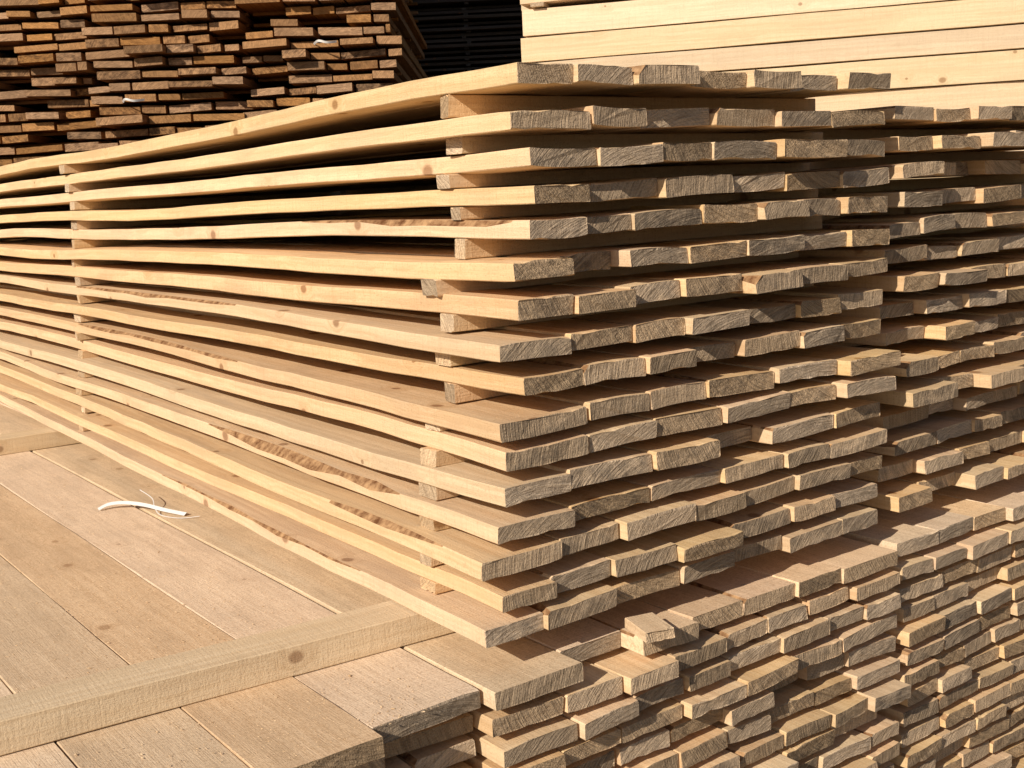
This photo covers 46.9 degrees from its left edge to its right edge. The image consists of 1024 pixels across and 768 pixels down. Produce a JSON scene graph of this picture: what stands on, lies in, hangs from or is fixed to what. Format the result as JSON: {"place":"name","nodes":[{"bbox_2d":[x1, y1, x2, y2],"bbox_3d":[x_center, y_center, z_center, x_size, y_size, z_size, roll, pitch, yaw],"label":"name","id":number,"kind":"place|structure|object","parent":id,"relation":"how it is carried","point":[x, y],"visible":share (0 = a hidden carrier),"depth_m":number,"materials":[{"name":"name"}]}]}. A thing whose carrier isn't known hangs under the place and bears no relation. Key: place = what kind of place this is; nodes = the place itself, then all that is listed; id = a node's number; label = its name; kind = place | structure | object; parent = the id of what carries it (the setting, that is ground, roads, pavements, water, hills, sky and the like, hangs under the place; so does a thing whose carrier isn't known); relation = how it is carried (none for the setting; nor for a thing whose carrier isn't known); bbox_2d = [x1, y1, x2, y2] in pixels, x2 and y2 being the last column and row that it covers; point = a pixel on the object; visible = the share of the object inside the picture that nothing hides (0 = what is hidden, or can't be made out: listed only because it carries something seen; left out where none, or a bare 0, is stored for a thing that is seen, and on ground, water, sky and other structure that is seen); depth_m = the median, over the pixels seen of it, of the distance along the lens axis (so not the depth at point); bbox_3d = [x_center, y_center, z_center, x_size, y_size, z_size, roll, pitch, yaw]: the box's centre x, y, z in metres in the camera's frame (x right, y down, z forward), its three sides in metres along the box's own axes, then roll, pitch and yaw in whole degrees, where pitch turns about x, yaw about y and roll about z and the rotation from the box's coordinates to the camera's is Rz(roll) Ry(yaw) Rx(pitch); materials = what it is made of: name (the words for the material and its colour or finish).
{"place":"outdoors","nodes":[
{"label":"outdoors","id":0,"kind":"place"},
{"label":"ground","id":1,"kind":"structure","parent":0,"visible":0},
{"bbox_2d":[0,0,427,240],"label":"weathered lumber stack","id":2,"kind":"object","parent":1,"relation":"on","point":[77,76],"visible":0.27,"depth_m":8.35,"materials":[{"name":"brown wood"}]},
{"bbox_2d":[0,451,480,767],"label":"lumber package","id":3,"kind":"object","parent":1,"relation":"on","point":[416,736],"visible":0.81,"depth_m":2.26,"materials":[{"name":"brown wood"}]},
{"bbox_2d":[0,458,443,767],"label":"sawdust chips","id":4,"kind":"object","parent":3,"relation":"on","point":[183,641],"visible":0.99,"depth_m":2.23,"materials":[{"name":"beige wood"}]},
{"bbox_2d":[0,401,910,767],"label":"lumber package","id":5,"kind":"object","parent":1,"relation":"on","point":[776,659],"visible":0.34,"depth_m":2.39,"materials":[{"name":"brown wood"}]},
{"bbox_2d":[0,427,80,454],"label":"bearer beam","id":6,"kind":"structure","parent":5,"relation":"on","point":[28,440],"depth_m":4.21,"materials":[{"name":"brown wood"}]},
{"bbox_2d":[98,501,186,515],"bbox_3d":[-1.021,0.343,3.274,0.294,0.021,0.041,1,10,20],"label":"plastic strap","id":7,"kind":"object","parent":5,"relation":"on","point":[144,505],"visible":1,"depth_m":3.29,"materials":[{"name":"white plastic"}]},
{"bbox_2d":[140,490,198,517],"bbox_3d":[-0.973,0.335,3.265,0.306,0.035,0.053,6,12,43],"label":"string","id":8,"kind":"object","parent":5,"relation":"on","point":[163,515],"visible":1,"depth_m":3.23,"materials":[{"name":"white plastic"}]},
{"bbox_2d":[0,600,453,755],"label":"bearer beam","id":9,"kind":"structure","parent":5,"relation":"on","point":[55,711],"depth_m":2.01,"materials":[{"name":"brown wood"}]},
{"bbox_2d":[0,62,900,647],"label":"lumber stack","id":10,"kind":"object","parent":9,"relation":"on","point":[578,358],"visible":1,"depth_m":2.40,"materials":[{"name":"brown wood"}]},
{"bbox_2d":[625,612,674,643],"bbox_3d":[0.255,0.452,2.185,0.060,0.021,0.083,-7,12,-22],"label":"wood offcut","id":11,"kind":"object","parent":5,"relation":"on","point":[648,628],"visible":1,"depth_m":2.17,"materials":[{"name":"beige wood"}]},
{"bbox_2d":[408,0,525,77],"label":"grey lumber stack","id":12,"kind":"object","parent":1,"relation":"on","point":[459,36],"visible":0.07,"depth_m":13.10,"materials":[{"name":"brown wood"}]},
{"bbox_2d":[520,0,1023,179],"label":"pale timber stack","id":13,"kind":"object","parent":1,"relation":"on","point":[944,54],"visible":0.15,"depth_m":5.72,"materials":[{"name":"brown wood"}]},
{"bbox_2d":[840,473,1023,767],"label":"lumber package","id":14,"kind":"object","parent":1,"relation":"on","point":[957,632],"visible":0.17,"depth_m":2.85,"materials":[{"name":"brown wood"}]},
{"bbox_3d":[1.065,0.227,3.258,1.005,0.060,0.102,-9,11,-36],"label":"support beam","id":15,"kind":"object","parent":14,"relation":"on","visible":0},
{"bbox_2d":[340,106,1023,512],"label":"lumber stack","id":16,"kind":"object","parent":15,"relation":"on","point":[948,310],"visible":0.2,"depth_m":2.84,"materials":[{"name":"brown wood"}]}
]}

